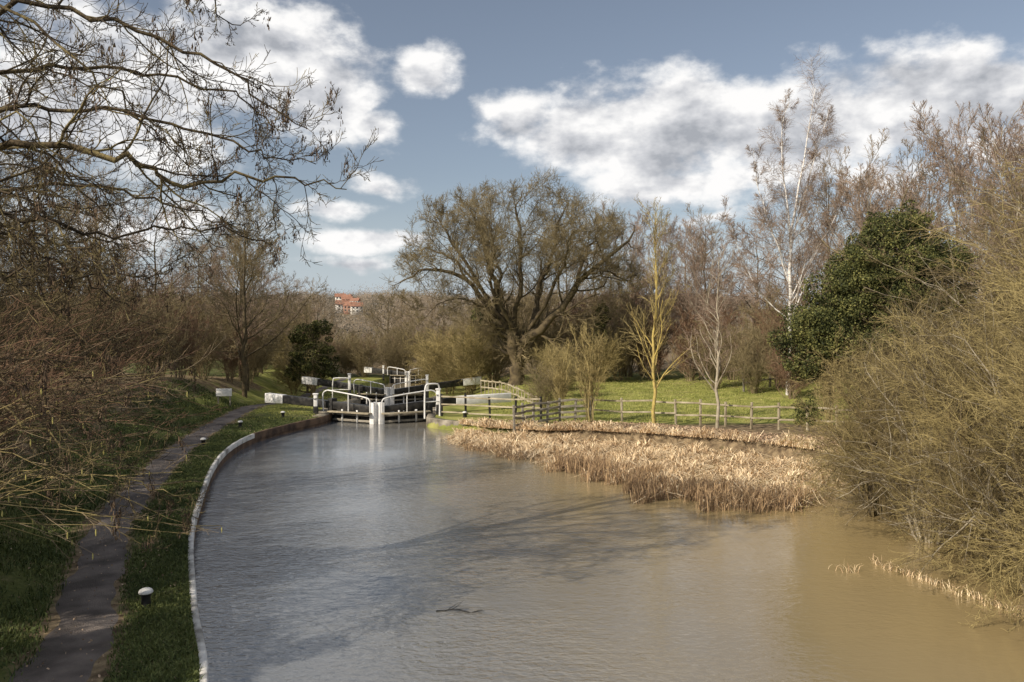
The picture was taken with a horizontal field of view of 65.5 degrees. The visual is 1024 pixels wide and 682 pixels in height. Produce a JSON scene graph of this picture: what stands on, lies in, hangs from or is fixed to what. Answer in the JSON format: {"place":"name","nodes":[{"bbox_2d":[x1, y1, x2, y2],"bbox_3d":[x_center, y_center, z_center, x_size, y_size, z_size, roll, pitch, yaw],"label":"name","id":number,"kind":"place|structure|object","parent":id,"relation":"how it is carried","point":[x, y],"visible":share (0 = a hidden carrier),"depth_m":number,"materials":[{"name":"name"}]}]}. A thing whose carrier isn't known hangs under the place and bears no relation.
{"place":"outdoors","nodes":[
{"label":"outdoors","id":0,"kind":"place"},
{"bbox_2d":[0,304,1016,681],"bbox_3d":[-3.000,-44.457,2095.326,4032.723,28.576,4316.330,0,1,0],"label":"ground","id":1,"kind":"structure","parent":0,"point":[262,384],"depth_m":33.06,"materials":[{"name":"green plant"}]},
{"bbox_2d":[0,292,95,403],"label":"shrub","id":2,"kind":"object","parent":1,"relation":"on","point":[86,325],"visible":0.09,"depth_m":26.26,"materials":[{"name":"brown plant"}]},
{"bbox_2d":[0,150,114,317],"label":"bare tree","id":3,"kind":"object","parent":1,"relation":"on","point":[66,217],"visible":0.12,"depth_m":40.05,"materials":[{"name":"brown plant"}]},
{"bbox_2d":[0,218,123,386],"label":"shrub","id":4,"kind":"object","parent":1,"relation":"on","point":[73,291],"visible":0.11,"depth_m":30.18,"materials":[{"name":"brown plant"}]},
{"bbox_2d":[3,283,126,392],"bbox_3d":[-17.372,0.119,30.098,5.010,4.674,4.263,0,1,6],"label":"shrub","id":5,"kind":"object","parent":1,"relation":"on","point":[90,316],"visible":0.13,"depth_m":30.26,"materials":[{"name":"brown plant"}]},
{"bbox_2d":[0,224,169,384],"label":"shrub","id":6,"kind":"object","parent":1,"relation":"on","point":[136,298],"visible":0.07,"depth_m":36.12,"materials":[{"name":"plant"}]},
{"bbox_2d":[0,54,179,442],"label":"ash tree","id":7,"kind":"object","parent":1,"relation":"on","point":[28,200],"visible":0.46,"depth_m":18.11,"materials":[{"name":"brown plant"}]},
{"bbox_2d":[43,150,153,307],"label":"bare tree","id":8,"kind":"object","parent":1,"relation":"on","point":[89,195],"visible":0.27,"depth_m":49.77,"materials":[{"name":"brown plant"}]},
{"bbox_2d":[51,291,155,389],"bbox_3d":[-17.916,0.007,33.659,4.663,4.649,4.597,1,1,40],"label":"shrub","id":9,"kind":"object","parent":1,"relation":"on","point":[108,329],"visible":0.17,"depth_m":33.57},
{"bbox_2d":[0,267,221,449],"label":"dogwood shrub","id":10,"kind":"object","parent":1,"relation":"on","point":[53,384],"visible":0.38,"depth_m":16.02,"materials":[{"name":"plant"}]},
{"bbox_2d":[0,336,224,560],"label":"hazel shrub","id":11,"kind":"object","parent":1,"relation":"on","point":[8,481],"visible":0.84,"depth_m":10.56,"materials":[{"name":"plant"}]},
{"bbox_2d":[0,257,225,498],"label":"dogwood shrub","id":12,"kind":"object","parent":1,"relation":"on","point":[32,395],"visible":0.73,"depth_m":11.85,"materials":[{"name":"plant"}]},
{"bbox_2d":[79,288,155,383],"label":"shrub","id":13,"kind":"object","parent":1,"relation":"on","point":[122,312],"visible":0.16,"depth_m":36.93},
{"bbox_2d":[0,379,249,681],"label":"bank grass","id":14,"kind":"structure","parent":1,"relation":"on","point":[42,612],"depth_m":18.11,"materials":[{"name":"plant"}]},
{"bbox_2d":[86,280,202,379],"bbox_3d":[-18.783,-0.461,40.829,5.511,5.494,5.433,0,1,-23],"label":"shrub","id":15,"kind":"object","parent":1,"relation":"on","point":[169,324],"visible":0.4,"depth_m":40.92,"materials":[{"name":"plant"}]},
{"bbox_2d":[99,183,231,375],"bbox_3d":[-20.232,-3.317,46.756,7.325,11.223,5.926,-1,1,-32],"label":"bare tree","id":16,"kind":"object","parent":1,"relation":"on","point":[185,279],"visible":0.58,"depth_m":46.64,"materials":[{"name":"brown plant"}]},
{"bbox_2d":[9,379,345,681],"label":"towpath","id":17,"kind":"structure","parent":1,"relation":"on","point":[73,663],"depth_m":12.68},
{"bbox_2d":[146,293,225,378],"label":"shrub","id":18,"kind":"object","parent":1,"relation":"on","point":[189,338],"visible":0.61,"depth_m":45.23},
{"bbox_2d":[0,0,382,566],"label":"ash tree","id":19,"kind":"object","parent":1,"relation":"on","point":[33,145],"visible":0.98,"depth_m":11.00,"materials":[{"name":"brown plant"}]},
{"bbox_2d":[148,276,238,375],"bbox_3d":[-23.763,-1.137,59.779,8.479,8.452,8.358,-1,1,-37],"label":"shrub","id":20,"kind":"object","parent":1,"relation":"on","point":[222,321],"visible":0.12,"depth_m":59.84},
{"bbox_2d":[172,310,245,379],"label":"shrub","id":21,"kind":"object","parent":1,"relation":"on","point":[205,366],"visible":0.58,"depth_m":49.02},
{"bbox_2d":[103,414,317,681],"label":"verge","id":22,"kind":"structure","parent":1,"relation":"on","point":[171,589],"depth_m":12.64,"materials":[{"name":"green plant"}]},
{"bbox_2d":[0,425,264,680],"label":"fallen leaves","id":23,"kind":"object","parent":22,"relation":"on","point":[103,549],"visible":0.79,"depth_m":14.85,"materials":[{"name":"brown plant"}]},
{"bbox_2d":[181,219,280,372],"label":"bare tree","id":24,"kind":"object","parent":1,"relation":"on","point":[224,266],"visible":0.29,"depth_m":61.31,"materials":[{"name":"brown plant"}]},
{"bbox_2d":[208,316,260,382],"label":"shrub","id":25,"kind":"object","parent":1,"relation":"on","point":[227,361],"visible":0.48,"depth_m":53.98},
{"bbox_2d":[199,200,283,380],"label":"bare tree","id":26,"kind":"object","parent":1,"relation":"on","point":[239,296],"visible":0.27,"depth_m":57.82,"materials":[{"name":"brown plant"}]},
{"bbox_2d":[163,193,340,397],"bbox_3d":[-16.656,-2.863,50.257,7.812,13.253,8.890,1,1,33],"label":"bare tree","id":27,"kind":"object","parent":1,"relation":"on","point":[255,260],"visible":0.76,"depth_m":50.05,"materials":[{"name":"brown plant"}]},
{"bbox_2d":[200,228,309,390],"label":"bare tree","id":28,"kind":"object","parent":1,"relation":"on","point":[254,305],"visible":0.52,"depth_m":54.39,"materials":[{"name":"brown plant"}]},
{"bbox_2d":[223,319,292,382],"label":"shrub","id":29,"kind":"object","parent":1,"relation":"on","point":[254,357],"visible":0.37,"depth_m":58.90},
{"bbox_2d":[194,419,331,542],"bbox_3d":[-5.758,4.612,14.323,3.207,1.047,49.024,0,1,-11],"label":"canal piling","id":30,"kind":"object","parent":1,"relation":"on","point":[236,450],"visible":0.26,"depth_m":29.37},
{"bbox_2d":[188,434,254,681],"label":"canal edging","id":31,"kind":"object","parent":30,"relation":"on","point":[202,654],"visible":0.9,"depth_m":13.78,"materials":[{"name":"concrete"}]},
{"bbox_2d":[252,413,331,440],"bbox_3d":[-9.445,3.708,34.946,0.359,0.292,7.591,0,1,11],"label":"canal edging","id":32,"kind":"object","parent":30,"relation":"on","point":[288,427],"visible":0.98,"depth_m":34.49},
{"bbox_2d":[164,378,381,419],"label":"lockside grass","id":33,"kind":"structure","parent":1,"relation":"on","point":[326,396],"depth_m":41.39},
{"bbox_2d":[266,344,317,394],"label":"shrub","id":34,"kind":"object","parent":1,"relation":"on","point":[296,383],"visible":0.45,"depth_m":62.80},
{"bbox_2d":[282,317,343,396],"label":"ivy clad tree","id":35,"kind":"object","parent":1,"relation":"on","point":[323,361],"visible":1,"depth_m":60.65,"materials":[{"name":"green plant"}]},
{"bbox_2d":[318,396,360,413],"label":"lock wall","id":36,"kind":"structure","parent":1,"relation":"on","point":[353,399],"depth_m":51.10,"materials":[{"name":"concrete"}]},
{"bbox_2d":[265,390,376,423],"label":"lock gate","id":37,"kind":"structure","parent":36,"relation":"attached to","point":[363,413],"depth_m":38.40,"materials":[{"name":"black paint"}]},
{"bbox_2d":[302,376,389,412],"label":"lock gate","id":38,"kind":"structure","parent":36,"relation":"attached to","point":[380,394],"depth_m":57.19,"materials":[{"name":"black paint"}]},
{"bbox_2d":[339,325,390,377],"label":"shrub","id":39,"kind":"object","parent":1,"relation":"on","point":[363,354],"visible":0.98,"depth_m":102.06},
{"bbox_2d":[360,291,408,369],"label":"bare tree","id":40,"kind":"object","parent":1,"relation":"on","point":[376,317],"visible":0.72,"depth_m":128.15,"materials":[{"name":"brown plant"}]},
{"bbox_2d":[36,281,753,352],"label":"distant woodland","id":41,"kind":"object","parent":1,"relation":"on","point":[366,298],"visible":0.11,"depth_m":309.94,"materials":[{"name":"plant"}]},
{"bbox_2d":[373,318,433,371],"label":"shrub","id":42,"kind":"object","parent":1,"relation":"on","point":[399,348],"visible":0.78,"depth_m":102.40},
{"bbox_2d":[402,327,459,390],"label":"shrub","id":43,"kind":"object","parent":1,"relation":"on","point":[414,350],"visible":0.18,"depth_m":69.92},
{"bbox_2d":[430,396,435,414],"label":"lock wall","id":44,"kind":"structure","parent":1,"relation":"on","point":[434,408],"depth_m":40.68,"materials":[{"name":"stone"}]},
{"bbox_2d":[390,377,481,411],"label":"lock gate","id":45,"kind":"structure","parent":44,"relation":"attached to","point":[413,397],"depth_m":57.09,"materials":[{"name":"black paint"}]},
{"bbox_2d":[377,390,510,423],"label":"lock gate","id":46,"kind":"structure","parent":44,"relation":"attached to","point":[390,416],"depth_m":38.30,"materials":[{"name":"black paint"}]},
{"bbox_2d":[405,325,485,394],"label":"shrub","id":47,"kind":"object","parent":1,"relation":"on","point":[429,358],"visible":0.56,"depth_m":63.63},
{"bbox_2d":[432,319,498,394],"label":"shrub","id":48,"kind":"object","parent":1,"relation":"on","point":[477,358],"visible":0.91,"depth_m":59.41,"materials":[{"name":"plant"}]},
{"bbox_2d":[440,394,541,418],"bbox_3d":[-1.008,3.172,36.632,5.125,1.399,0.191,0,1,22],"label":"wooden fence","id":49,"kind":"object","parent":1,"relation":"on","point":[465,404],"visible":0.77,"depth_m":36.63,"materials":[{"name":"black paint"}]},
{"bbox_2d":[448,306,539,386],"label":"shrub","id":50,"kind":"object","parent":1,"relation":"on","point":[506,364],"visible":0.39,"depth_m":61.69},
{"bbox_2d":[379,166,648,385],"bbox_3d":[0.228,-4.532,58.144,19.470,16.672,14.528,0,1,0],"label":"bare tree","id":51,"kind":"object","parent":1,"relation":"on","point":[517,341],"visible":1,"depth_m":56.77,"materials":[{"name":"brown plant"}]},
{"bbox_2d":[491,281,576,372],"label":"shrub","id":52,"kind":"object","parent":1,"relation":"on","point":[529,297],"visible":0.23,"depth_m":70.03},
{"bbox_2d":[516,357,574,411],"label":"shrub","id":53,"kind":"object","parent":1,"relation":"on","point":[542,386],"visible":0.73,"depth_m":38.93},
{"bbox_2d":[512,396,591,431],"bbox_3d":[1.558,3.166,34.023,4.133,1.488,0.793,-1,1,-34],"label":"wooden fence","id":54,"kind":"object","parent":1,"relation":"on","point":[533,410],"visible":0.84,"depth_m":34.33,"materials":[{"name":"brown wood"}]},
{"bbox_2d":[545,337,575,419],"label":"shrub","id":55,"kind":"object","parent":1,"relation":"on","point":[563,372],"visible":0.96,"depth_m":35.47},
{"bbox_2d":[541,308,609,380],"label":"shrub","id":56,"kind":"object","parent":1,"relation":"on","point":[570,332],"visible":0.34,"depth_m":59.40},
{"bbox_2d":[568,320,611,421],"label":"shrub","id":57,"kind":"object","parent":1,"relation":"on","point":[592,374],"visible":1,"depth_m":33.79,"materials":[{"name":"plant"}]},
{"bbox_2d":[571,327,631,382],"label":"shrub","id":58,"kind":"object","parent":1,"relation":"on","point":[613,355],"visible":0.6,"depth_m":57.53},
{"bbox_2d":[581,302,661,380],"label":"shrub","id":59,"kind":"object","parent":1,"relation":"on","point":[630,324],"visible":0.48,"depth_m":59.57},
{"bbox_2d":[596,200,659,368],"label":"bare tree","id":60,"kind":"object","parent":1,"relation":"on","point":[643,245],"visible":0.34,"depth_m":75.01,"materials":[{"name":"brown plant"}]},
{"bbox_2d":[587,283,676,376],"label":"shrub","id":61,"kind":"object","parent":1,"relation":"on","point":[630,372],"visible":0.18,"depth_m":64.43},
{"bbox_2d":[590,279,679,375],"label":"shrub","id":62,"kind":"object","parent":1,"relation":"on","point":[635,301],"visible":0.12,"depth_m":65.46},
{"bbox_2d":[436,416,852,513],"bbox_3d":[4.353,3.566,28.595,10.457,1.152,18.701,-1,1,-31],"label":"reed bed","id":63,"kind":"object","parent":1,"relation":"on","point":[693,458],"visible":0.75,"depth_m":27.90,"materials":[{"name":"plant"}]},
{"bbox_2d":[618,307,684,380],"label":"shrub","id":64,"kind":"object","parent":1,"relation":"on","point":[659,366],"visible":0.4,"depth_m":60.04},
{"bbox_2d":[626,210,689,373],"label":"bare tree","id":65,"kind":"object","parent":1,"relation":"on","point":[673,223],"visible":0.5,"depth_m":67.45,"materials":[{"name":"brown plant"}]},
{"bbox_2d":[634,265,686,345],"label":"bare tree","id":66,"kind":"object","parent":1,"relation":"on","point":[648,297],"visible":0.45,"depth_m":61.45,"materials":[{"name":"brown plant"}]},
{"bbox_2d":[620,197,705,423],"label":"young tree","id":67,"kind":"object","parent":1,"relation":"on","point":[654,351],"visible":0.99,"depth_m":33.22,"materials":[{"name":"yellow plant"}]},
{"bbox_2d":[651,299,726,380],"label":"shrub","id":68,"kind":"object","parent":1,"relation":"on","point":[687,365],"visible":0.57,"depth_m":57.40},
{"bbox_2d":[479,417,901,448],"bbox_3d":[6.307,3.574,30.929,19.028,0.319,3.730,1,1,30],"label":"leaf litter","id":69,"kind":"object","parent":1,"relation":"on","point":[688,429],"visible":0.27,"depth_m":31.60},
{"bbox_2d":[667,195,740,378],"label":"bare tree","id":70,"kind":"object","parent":1,"relation":"on","point":[693,268],"visible":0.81,"depth_m":58.64,"materials":[{"name":"brown plant"}]},
{"bbox_2d":[660,202,750,369],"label":"bare tree","id":71,"kind":"object","parent":1,"relation":"on","point":[705,239],"visible":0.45,"depth_m":65.80,"materials":[{"name":"brown plant"}]},
{"bbox_2d":[674,315,748,388],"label":"shrub","id":72,"kind":"object","parent":1,"relation":"on","point":[712,371],"visible":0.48,"depth_m":50.63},
{"bbox_2d":[680,233,743,428],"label":"young tree","id":73,"kind":"object","parent":1,"relation":"on","point":[717,351],"visible":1,"depth_m":31.59,"materials":[{"name":"grey plant"}]},
{"bbox_2d":[687,297,763,379],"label":"shrub","id":74,"kind":"object","parent":1,"relation":"on","point":[728,319],"visible":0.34,"depth_m":55.70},
{"bbox_2d":[591,397,864,431],"bbox_3d":[8.568,3.118,32.616,11.033,1.408,0.505,0,1,24],"label":"wooden fence","id":75,"kind":"object","parent":1,"relation":"on","point":[725,405],"visible":0.61,"depth_m":32.76,"materials":[{"name":"brown wood"}]},
{"bbox_2d":[712,312,782,393],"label":"shrub","id":76,"kind":"object","parent":1,"relation":"on","point":[749,362],"visible":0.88,"depth_m":46.81,"materials":[{"name":"plant"}]},
{"bbox_2d":[699,214,803,370],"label":"bare tree","id":77,"kind":"object","parent":1,"relation":"on","point":[750,246],"visible":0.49,"depth_m":61.43,"materials":[{"name":"brown plant"}]},
{"bbox_2d":[735,298,803,387],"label":"shrub","id":78,"kind":"object","parent":1,"relation":"on","point":[766,320],"visible":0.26,"depth_m":49.22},
{"bbox_2d":[731,282,825,377],"bbox_3d":[18.269,-0.628,54.003,7.105,7.184,7.207,0,1,10],"label":"shrub","id":79,"kind":"object","parent":1,"relation":"on","point":[767,306],"visible":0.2,"depth_m":53.18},
{"bbox_2d":[719,202,838,320],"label":"bare tree","id":80,"kind":"object","parent":1,"relation":"on","point":[769,275],"visible":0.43,"depth_m":55.83,"materials":[{"name":"brown plant"}]},
{"bbox_2d":[725,46,856,394],"bbox_3d":[15.627,-6.732,44.174,7.243,20.538,5.371,0,1,0],"label":"silver birch","id":81,"kind":"object","parent":1,"relation":"on","point":[764,211],"visible":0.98,"depth_m":44.81,"materials":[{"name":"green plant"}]},
{"bbox_2d":[762,345,826,398],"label":"shrub","id":82,"kind":"object","parent":1,"relation":"on","point":[786,377],"visible":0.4,"depth_m":43.54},
{"bbox_2d":[778,140,865,305],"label":"bare tree","id":83,"kind":"object","parent":1,"relation":"on","point":[826,186],"visible":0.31,"depth_m":57.47,"materials":[{"name":"brown plant"}]},
{"bbox_2d":[807,126,898,365],"bbox_3d":[27.202,-6.939,61.614,8.094,18.526,7.662,0,1,17],"label":"bare tree","id":84,"kind":"object","parent":1,"relation":"on","point":[872,151],"visible":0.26,"depth_m":61.26,"materials":[{"name":"brown plant"}]},
{"bbox_2d":[797,355,917,488],"bbox_3d":[10.195,2.253,22.540,4.055,4.315,4.209,0,1,-3],"label":"bush","id":85,"kind":"object","parent":1,"relation":"on","point":[858,429],"visible":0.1,"depth_m":22.74,"materials":[{"name":"brown plant"}]},
{"bbox_2d":[799,160,944,375],"bbox_3d":[20.376,-3.618,44.218,8.511,13.619,5.473,-1,1,-26],"label":"bare tree","id":86,"kind":"object","parent":1,"relation":"on","point":[888,202],"visible":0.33,"depth_m":43.02,"materials":[{"name":"brown plant"}]},
{"bbox_2d":[779,320,965,527],"bbox_3d":[8.931,1.975,19.259,4.778,5.028,4.913,0,1,-13],"label":"bush","id":87,"kind":"object","parent":1,"relation":"on","point":[866,488],"visible":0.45,"depth_m":19.25,"materials":[{"name":"plant"}]},
{"bbox_2d":[818,137,943,299],"bbox_3d":[23.187,-4.844,49.437,6.049,14.961,9.406,0,1,-11],"label":"bare tree","id":88,"kind":"object","parent":1,"relation":"on","point":[900,188],"visible":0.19,"depth_m":49.78,"materials":[{"name":"brown plant"}]},
{"bbox_2d":[765,174,1011,425],"bbox_3d":[10.867,-0.476,23.622,6.438,8.933,4.864,-1,1,-28],"label":"ivy clad tree","id":89,"kind":"object","parent":1,"relation":"on","point":[855,270],"visible":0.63,"depth_m":22.75,"materials":[{"name":"green plant"}]},
{"bbox_2d":[792,294,1018,544],"bbox_3d":[8.991,1.776,17.041,5.504,5.643,5.302,0,1,-18],"label":"bush","id":90,"kind":"object","parent":1,"relation":"on","point":[880,483],"visible":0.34,"depth_m":17.01,"materials":[{"name":"brown plant"}]},
{"bbox_2d":[853,127,967,287],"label":"bare tree","id":91,"kind":"object","parent":1,"relation":"on","point":[916,162],"visible":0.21,"depth_m":51.15,"materials":[{"name":"brown plant"}]},
{"bbox_2d":[864,149,988,287],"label":"bare tree","id":92,"kind":"object","parent":1,"relation":"on","point":[932,188],"visible":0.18,"depth_m":45.62,"materials":[{"name":"brown plant"}]},
{"bbox_2d":[830,262,1023,511],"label":"bush","id":93,"kind":"object","parent":1,"relation":"on","point":[931,309],"visible":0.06,"depth_m":19.80,"materials":[{"name":"brown plant"}]},
{"bbox_2d":[834,289,1023,594],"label":"bush","id":94,"kind":"object","parent":1,"relation":"on","point":[934,424],"visible":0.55,"depth_m":14.90,"materials":[{"name":"plant"}]},
{"bbox_2d":[855,126,1023,451],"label":"bare tree","id":95,"kind":"object","parent":1,"relation":"on","point":[966,236],"visible":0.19,"depth_m":19.88,"materials":[{"name":"brown plant"}]},
{"bbox_2d":[873,205,1023,557],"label":"bush","id":96,"kind":"object","parent":1,"relation":"on","point":[993,296],"visible":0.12,"depth_m":16.54,"materials":[{"name":"plant"}]},
{"bbox_2d":[874,269,1023,592],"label":"bush","id":97,"kind":"object","parent":1,"relation":"on","point":[986,483],"visible":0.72,"depth_m":13.51,"materials":[{"name":"brown plant"}]},
{"bbox_2d":[894,147,1023,571],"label":"bush","id":98,"kind":"object","parent":1,"relation":"on","point":[1005,273],"visible":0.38,"depth_m":15.28,"materials":[{"name":"plant"}]},
{"bbox_2d":[895,99,1023,297],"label":"bare tree","id":99,"kind":"object","parent":1,"relation":"on","point":[957,135],"visible":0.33,"depth_m":51.84,"materials":[{"name":"brown plant"}]},
{"bbox_2d":[904,279,1023,631],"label":"bush","id":100,"kind":"object","parent":1,"relation":"on","point":[1018,394],"visible":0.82,"depth_m":12.65,"materials":[{"name":"plant"}]},
{"bbox_2d":[906,151,1023,564],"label":"bush","id":101,"kind":"object","parent":1,"relation":"on","point":[1006,244],"visible":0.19,"depth_m":17.08,"materials":[{"name":"brown plant"}]},
{"bbox_2d":[927,130,1023,300],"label":"bare tree","id":102,"kind":"object","parent":1,"relation":"on","point":[941,152],"visible":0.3,"depth_m":43.13,"materials":[{"name":"brown plant"}]},
{"bbox_2d":[952,126,1023,301],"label":"bare tree","id":103,"kind":"object","parent":1,"relation":"on","point":[964,218],"visible":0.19,"depth_m":38.71,"materials":[{"name":"brown plant"}]},
{"bbox_2d":[953,102,1023,303],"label":"bare tree","id":104,"kind":"object","parent":1,"relation":"on","point":[1014,158],"visible":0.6,"depth_m":33.26,"materials":[{"name":"brown plant"}]},
{"bbox_2d":[958,304,1023,619],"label":"bush","id":105,"kind":"object","parent":1,"relation":"on","point":[1004,569],"visible":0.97,"depth_m":11.35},
{"bbox_2d":[963,113,1023,292],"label":"bare tree","id":106,"kind":"object","parent":1,"relation":"on","point":[1007,141],"visible":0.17,"depth_m":44.19,"materials":[{"name":"brown plant"}]},
{"bbox_2d":[0,0,1023,308],"label":"sky","id":107,"kind":"structure","parent":0,"point":[645,100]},
{"bbox_2d":[194,421,1023,681],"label":"canal water","id":108,"kind":"structure","parent":0,"point":[337,551],"depth_m":14.30,"materials":[{"name":"liquid"}]},
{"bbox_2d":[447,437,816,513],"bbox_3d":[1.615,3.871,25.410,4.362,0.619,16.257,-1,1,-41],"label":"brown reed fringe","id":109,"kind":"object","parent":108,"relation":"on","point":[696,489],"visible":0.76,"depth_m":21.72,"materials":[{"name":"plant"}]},
{"bbox_2d":[828,553,1023,615],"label":"stray reeds","id":110,"kind":"object","parent":108,"relation":"on","point":[909,575],"visible":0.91,"depth_m":14.18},
{"bbox_2d":[491,371,860,423],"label":"field grass","id":111,"kind":"structure","parent":0,"point":[672,398],"depth_m":43.98,"materials":[{"name":"plant"}]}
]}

